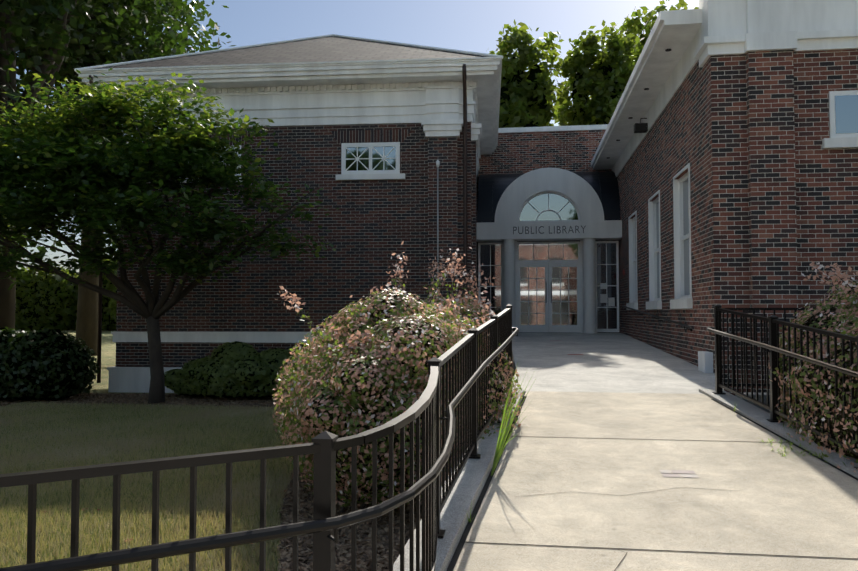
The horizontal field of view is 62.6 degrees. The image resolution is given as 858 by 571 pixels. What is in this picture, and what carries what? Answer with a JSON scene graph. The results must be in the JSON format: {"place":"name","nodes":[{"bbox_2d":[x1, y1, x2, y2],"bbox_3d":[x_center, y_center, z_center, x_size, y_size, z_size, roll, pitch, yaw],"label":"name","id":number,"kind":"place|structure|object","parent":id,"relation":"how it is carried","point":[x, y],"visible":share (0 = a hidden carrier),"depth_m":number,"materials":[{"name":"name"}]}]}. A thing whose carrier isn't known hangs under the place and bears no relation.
{"place":"outdoors","nodes":[
{"label":"outdoors","id":0,"kind":"place"},
{"bbox_2d":[0,330,292,570],"bbox_3d":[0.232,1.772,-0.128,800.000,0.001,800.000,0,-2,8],"label":"ground","id":1,"kind":"structure","parent":0,"point":[108,351],"depth_m":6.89,"materials":[{"name":"green plant"}]},
{"bbox_2d":[0,0,76,328],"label":"oak trunk","id":2,"kind":"object","parent":1,"relation":"on","point":[7,306],"visible":0.35,"depth_m":20.74,"materials":[{"name":"brown plant"}]},
{"bbox_2d":[0,1,73,289],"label":"oak leaves","id":3,"kind":"object","parent":2,"relation":"attached to","point":[12,91],"visible":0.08,"depth_m":19.95,"materials":[{"name":"green plant"}]},
{"bbox_2d":[0,0,218,81],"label":"oak leaves","id":4,"kind":"object","parent":2,"relation":"attached to","point":[35,10],"visible":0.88,"depth_m":19.60,"materials":[{"name":"green plant"}]},
{"bbox_2d":[0,328,89,399],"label":"hedge mound","id":5,"kind":"object","parent":1,"relation":"on","point":[64,369],"visible":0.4,"depth_m":13.82,"materials":[{"name":"green plant"}]},
{"bbox_2d":[0,326,99,398],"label":"hedge","id":6,"kind":"object","parent":5,"relation":"on","point":[89,378],"visible":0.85,"depth_m":13.77,"materials":[{"name":"green plant"}]},
{"bbox_2d":[15,259,116,330],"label":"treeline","id":7,"kind":"object","parent":1,"relation":"on","point":[22,323],"visible":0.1,"depth_m":67.03,"materials":[{"name":"green plant"}]},
{"bbox_2d":[15,266,116,329],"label":"treeline mound","id":8,"kind":"object","parent":1,"relation":"on","point":[34,314],"depth_m":67.03,"materials":[{"name":"green plant"}]},
{"bbox_2d":[24,14,123,355],"bbox_3d":[-14.079,-5.419,28.793,5.056,16.982,6.418,0,-2,-12],"label":"oak trunk","id":9,"kind":"object","parent":1,"relation":"on","point":[87,320],"visible":0.02,"depth_m":28.73,"materials":[{"name":"brown plant"}]},
{"bbox_2d":[0,68,338,403],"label":"tree","id":10,"kind":"object","parent":1,"relation":"on","point":[99,170],"depth_m":12.53,"materials":[{"name":"green plant"}]},
{"bbox_2d":[14,439,364,543],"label":"fallen leaves","id":11,"kind":"object","parent":1,"relation":"on","point":[132,539],"visible":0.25,"depth_m":6.31,"materials":[{"name":"brown plant"}]},
{"bbox_2d":[0,393,415,570],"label":"mulch beds","id":12,"kind":"object","parent":1,"relation":"on","point":[363,558],"visible":0.1,"depth_m":6.45,"materials":[{"name":"brown soil"}]},
{"bbox_2d":[0,393,282,409],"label":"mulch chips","id":13,"kind":"object","parent":12,"relation":"on","point":[96,399],"depth_m":14.05,"materials":[{"name":"brown wood"}]},
{"bbox_2d":[164,341,298,397],"bbox_3d":[-3.652,1.703,14.555,3.860,1.097,1.789,0,-2,8],"label":"low shrub","id":14,"kind":"object","parent":13,"relation":"on","point":[265,375],"visible":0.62,"depth_m":14.06,"materials":[{"name":"green plant"}]},
{"bbox_2d":[277,460,421,570],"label":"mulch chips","id":15,"kind":"object","parent":12,"relation":"on","point":[341,551],"visible":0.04,"depth_m":5.49,"materials":[{"name":"brown wood"}]},
{"bbox_2d":[303,295,500,497],"bbox_3d":[-0.287,1.110,8.868,2.484,1.906,6.286,0,-2,8],"label":"abelia shrub","id":16,"kind":"object","parent":15,"relation":"on","point":[382,409],"visible":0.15,"depth_m":6.00,"materials":[{"name":"green plant"}]},
{"bbox_2d":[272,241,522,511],"bbox_3d":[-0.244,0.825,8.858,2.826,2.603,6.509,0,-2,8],"label":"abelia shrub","id":17,"kind":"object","parent":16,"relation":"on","point":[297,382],"depth_m":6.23,"materials":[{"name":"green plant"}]},
{"bbox_2d":[768,260,857,471],"bbox_3d":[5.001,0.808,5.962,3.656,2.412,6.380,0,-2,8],"label":"abelia shrub","id":18,"kind":"object","parent":12,"relation":"on","point":[850,314],"depth_m":6.34,"materials":[{"name":"green plant"}]},
{"bbox_2d":[76,59,500,392],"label":"brick building","id":19,"kind":"structure","parent":1,"relation":"on","point":[366,146],"depth_m":15.49,"materials":[{"name":"brown brick"}]},
{"bbox_2d":[89,64,466,382],"bbox_3d":[-3.315,-1.233,15.268,8.260,6.775,0.623,0,-2,5],"label":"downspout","id":20,"kind":"object","parent":19,"relation":"attached to","point":[99,340],"visible":0.44,"depth_m":15.21,"materials":[{"name":"brown"}]},
{"bbox_2d":[74,34,502,145],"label":"roof","id":21,"kind":"structure","parent":19,"relation":"on","point":[332,49],"depth_m":16.25,"materials":[{"name":"stone"}]},
{"bbox_2d":[436,160,439,299],"bbox_3d":[0.190,-0.455,15.146,0.077,4.510,0.080,0,-2,8],"label":"pole","id":22,"kind":"object","parent":19,"relation":"attached to","point":[437,163],"visible":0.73,"depth_m":15.18,"materials":[{"name":"grey metal"}]},
{"bbox_2d":[500,57,546,127],"bbox_3d":[3.011,-2.552,24.694,1.924,10.938,2.253,1,-2,-14],"label":"tree trunk","id":23,"kind":"object","parent":1,"relation":"on","point":[531,77],"visible":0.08,"depth_m":24.19,"materials":[{"name":"green plant"}]},
{"bbox_2d":[489,19,569,127],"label":"tree leaves","id":24,"kind":"object","parent":23,"relation":"on","point":[528,54],"visible":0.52,"depth_m":24.01,"materials":[{"name":"green plant"}]},
{"bbox_2d":[476,124,621,333],"bbox_3d":[3.421,-1.220,21.236,4.550,7.600,2.340,0,-2,8],"label":"library entrance","id":25,"kind":"object","parent":1,"relation":"on","point":[545,177],"visible":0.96,"depth_m":20.56,"materials":[{"name":"brick"}]},
{"bbox_2d":[513,226,584,233],"bbox_3d":[3.420,-1.582,20.066,2.048,0.219,0.008,0,-2,8],"label":"sign lettering","id":26,"kind":"object","parent":25,"relation":"attached to","point":[549,229],"visible":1,"depth_m":20.06,"materials":[{"name":"grey metal"}]},
{"bbox_2d":[572,56,622,123],"bbox_3d":[6.349,-2.837,25.482,2.326,11.566,2.388,0,-2,8],"label":"tree trunk","id":27,"kind":"object","parent":1,"relation":"on","point":[606,70],"visible":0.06,"depth_m":25.58,"materials":[{"name":"green plant"}]},
{"bbox_2d":[554,20,644,125],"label":"tree leaves","id":28,"kind":"object","parent":27,"relation":"attached to","point":[600,105],"visible":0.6,"depth_m":25.25,"materials":[{"name":"green plant"}]},
{"bbox_2d":[393,333,857,570],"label":"ramp walkway","id":29,"kind":"structure","parent":1,"relation":"on","point":[622,452],"depth_m":5.26,"materials":[{"name":"concrete"}]},
{"bbox_2d":[0,304,518,570],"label":"railing","id":30,"kind":"object","parent":29,"relation":"on","point":[466,419],"visible":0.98,"depth_m":2.53,"materials":[{"name":"black metal"}]},
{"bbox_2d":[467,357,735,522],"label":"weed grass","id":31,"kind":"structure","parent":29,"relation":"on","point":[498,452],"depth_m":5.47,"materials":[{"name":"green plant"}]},
{"bbox_2d":[707,304,857,468],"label":"railing","id":32,"kind":"object","parent":29,"relation":"on","point":[774,351],"visible":0.92,"depth_m":6.90,"materials":[{"name":"black metal"}]},
{"bbox_2d":[762,437,819,457],"bbox_3d":[3.087,1.379,6.069,0.377,0.100,0.572,0,-2,8],"label":"weed patch","id":33,"kind":"object","parent":29,"relation":"on","point":[790,447],"visible":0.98,"depth_m":6.05,"materials":[{"name":"green plant"}]},
{"bbox_2d":[591,0,857,395],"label":"library wing","id":34,"kind":"structure","parent":1,"relation":"on","point":[727,151],"depth_m":10.36,"materials":[{"name":"red brick"}]},
{"bbox_2d":[735,392,783,418],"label":"curb","id":35,"kind":"structure","parent":1,"relation":"on","point":[760,400],"depth_m":8.10,"materials":[{"name":"concrete"}]},
{"bbox_2d":[722,308,824,385],"bbox_3d":[4.097,0.747,8.200,1.431,1.063,0.122,0,-2,8],"label":"railing","id":36,"kind":"object","parent":35,"relation":"on","point":[763,309],"visible":0.31,"depth_m":8.21,"materials":[{"name":"black metal"}]},
{"bbox_3d":[-20.348,-6.264,27.792,8.433,18.598,6.831,0,-2,8],"label":"oak trunk","id":37,"kind":"object","parent":1,"relation":"on","visible":0},
{"bbox_2d":[15,0,189,84],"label":"oak leaves","id":38,"kind":"object","parent":37,"relation":"attached to","point":[53,17],"visible":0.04,"depth_m":26.90,"materials":[{"name":"green plant"}]},
{"bbox_2d":[15,0,235,274],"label":"oak leaves","id":39,"kind":"object","parent":37,"relation":"on","point":[169,42],"visible":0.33,"depth_m":26.61,"materials":[{"name":"green plant"}]},
{"bbox_3d":[10.650,-3.004,28.935,2.438,12.166,2.430,0,-2,8],"label":"tree trunk","id":40,"kind":"object","parent":1,"relation":"on","visible":0},
{"bbox_2d":[610,0,698,63],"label":"tree leaves","id":41,"kind":"object","parent":40,"relation":"on","point":[635,26],"visible":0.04,"depth_m":29.35,"materials":[{"name":"green plant"}]},
{"bbox_2d":[16,0,698,271],"label":"sky","id":42,"kind":"structure","parent":0,"point":[464,25],"materials":[{"name":"blue"}]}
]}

